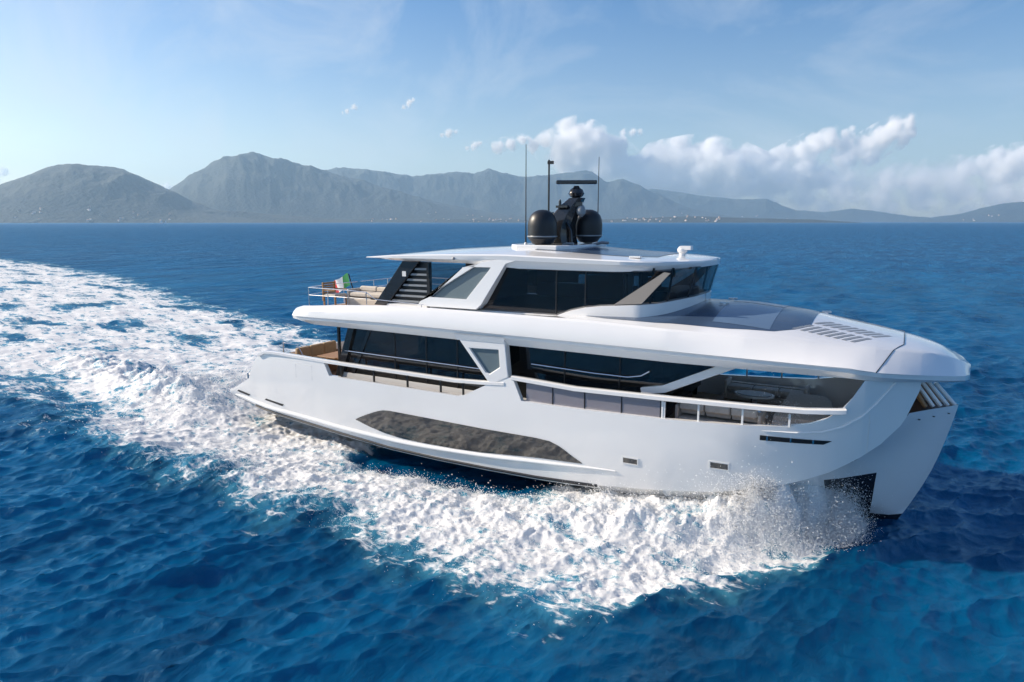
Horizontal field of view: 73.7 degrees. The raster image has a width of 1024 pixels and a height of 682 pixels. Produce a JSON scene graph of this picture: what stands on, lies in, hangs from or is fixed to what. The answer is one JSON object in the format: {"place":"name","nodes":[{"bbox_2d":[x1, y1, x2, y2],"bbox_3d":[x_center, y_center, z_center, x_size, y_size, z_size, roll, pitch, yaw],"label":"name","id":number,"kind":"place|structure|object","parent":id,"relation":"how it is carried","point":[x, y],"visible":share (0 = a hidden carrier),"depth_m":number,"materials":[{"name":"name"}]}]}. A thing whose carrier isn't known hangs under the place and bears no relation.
{"place":"outdoors","nodes":[
{"label":"outdoors","id":0,"kind":"place"},
{"bbox_2d":[0,164,285,222],"bbox_3d":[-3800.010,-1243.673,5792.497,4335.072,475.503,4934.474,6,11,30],"label":"hill","id":1,"kind":"structure","parent":0,"point":[65,193],"depth_m":5007.26,"materials":[{"name":"grey stone"}]},
{"bbox_2d":[169,152,528,219],"bbox_3d":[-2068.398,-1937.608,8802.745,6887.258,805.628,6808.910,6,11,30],"label":"mountain","id":2,"kind":"structure","parent":0,"point":[253,182],"depth_m":7071.72,"materials":[{"name":"grey stone"}]},
{"bbox_2d":[0,222,1023,681],"bbox_3d":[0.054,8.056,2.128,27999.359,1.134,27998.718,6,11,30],"label":"sea","id":3,"kind":"structure","parent":0,"point":[114,568],"depth_m":17.78,"materials":[{"name":"liquid"}]},
{"bbox_2d":[0,258,872,643],"bbox_3d":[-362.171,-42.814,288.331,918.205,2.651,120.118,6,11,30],"label":"wake foam","id":4,"kind":"object","parent":3,"relation":"on","point":[80,354],"visible":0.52,"depth_m":21.76,"materials":[{"name":"liquid"}]},
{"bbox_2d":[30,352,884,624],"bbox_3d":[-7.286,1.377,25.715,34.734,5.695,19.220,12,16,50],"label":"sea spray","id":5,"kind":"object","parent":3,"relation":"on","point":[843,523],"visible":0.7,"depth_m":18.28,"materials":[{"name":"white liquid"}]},
{"bbox_2d":[230,160,970,519],"bbox_3d":[0.913,-0.701,24.182,25.660,11.850,6.840,6,11,30],"label":"motor yacht","id":6,"kind":"object","parent":3,"relation":"on","point":[564,346],"visible":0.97,"depth_m":20.32,"materials":[{"name":"white"}]},
{"bbox_2d":[295,340,341,358],"bbox_3d":[-7.884,0.653,28.402,0.850,1.010,2.400,6,11,30],"label":"sofa","id":7,"kind":"object","parent":6,"relation":"on","point":[314,350],"visible":0.26,"depth_m":28.45,"materials":[{"name":"beige fabric"}]},
{"bbox_2d":[317,350,341,370],"bbox_3d":[-7.018,0.867,27.932,1.000,0.720,1.600,6,11,30],"label":"table","id":8,"kind":"object","parent":6,"relation":"on","point":[332,356],"visible":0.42,"depth_m":27.77,"materials":[{"name":"beige wood"}]},
{"bbox_2d":[322,281,346,304],"bbox_3d":[-6.740,-1.788,25.957,0.650,0.900,0.680,6,11,30],"label":"armchair","id":9,"kind":"object","parent":6,"relation":"on","point":[331,292],"visible":0.92,"depth_m":25.91,"materials":[{"name":"beige wood"}]},
{"bbox_2d":[335,273,349,292],"bbox_3d":[-7.250,-2.359,28.781,1.085,1.052,0.150,7,12,35],"label":"flag","id":10,"kind":"object","parent":6,"relation":"attached to","point":[344,278],"visible":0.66,"depth_m":28.69,"materials":[{"name":"multicoloured fabric"}]},
{"bbox_2d":[347,286,384,304],"bbox_3d":[-5.258,-1.676,25.811,1.900,0.710,0.800,6,11,30],"label":"sofa","id":11,"kind":"object","parent":6,"relation":"on","point":[354,296],"visible":0.59,"depth_m":25.80,"materials":[{"name":"white fabric"}]},
{"bbox_2d":[675,403,766,423],"bbox_3d":[5.987,2.142,19.653,2.400,0.750,0.850,6,11,30],"label":"sofa","id":12,"kind":"object","parent":6,"relation":"on","point":[708,413],"visible":0.7,"depth_m":19.38,"materials":[{"name":"grey fabric"}]},
{"bbox_2d":[734,390,773,412],"bbox_3d":[7.570,1.928,21.384,1.200,0.595,0.895,6,11,30],"label":"lounge table","id":13,"kind":"object","parent":6,"relation":"on","point":[753,396],"visible":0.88,"depth_m":21.22,"materials":[{"name":"white paint"}]},
{"bbox_2d":[724,376,809,404],"bbox_3d":[8.432,1.678,22.652,2.600,0.630,0.700,6,11,30],"label":"sofa","id":14,"kind":"object","parent":6,"relation":"on","point":[730,388],"visible":0.75,"depth_m":22.60,"materials":[{"name":"grey fabric"}]},
{"bbox_2d":[0,0,1023,216],"label":"sky","id":15,"kind":"structure","parent":0,"point":[900,107],"materials":[{"name":"blue"}]},
{"bbox_2d":[200,210,860,222],"bbox_3d":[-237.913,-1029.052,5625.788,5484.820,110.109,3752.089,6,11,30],"label":"foreland","id":16,"kind":"structure","parent":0,"point":[301,219],"depth_m":5697.47,"materials":[{"name":"grey stone"}]},
{"bbox_2d":[326,167,746,218],"bbox_3d":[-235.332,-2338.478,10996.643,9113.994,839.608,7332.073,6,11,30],"label":"mountain ridge","id":17,"kind":"structure","parent":0,"point":[489,190],"depth_m":9933.33,"materials":[{"name":"grey stone"}]},
{"bbox_2d":[648,189,929,221],"bbox_3d":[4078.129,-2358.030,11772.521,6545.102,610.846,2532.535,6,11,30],"label":"ridge","id":18,"kind":"structure","parent":0,"point":[760,208],"depth_m":11599.09,"materials":[{"name":"grey stone"}]},
{"bbox_2d":[772,392,832,424],"bbox_3d":[8.631,2.180,20.045,1.400,0.560,3.200,6,11,30],"label":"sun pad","id":19,"kind":"object","parent":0,"point":[806,400],"visible":0.4,"depth_m":20.05,"materials":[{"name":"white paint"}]},
{"bbox_2d":[905,202,1023,221],"bbox_3d":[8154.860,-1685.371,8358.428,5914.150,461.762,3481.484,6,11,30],"label":"headland","id":20,"kind":"structure","parent":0,"point":[1011,212],"depth_m":9097.07,"materials":[{"name":"grey stone"}]}
]}

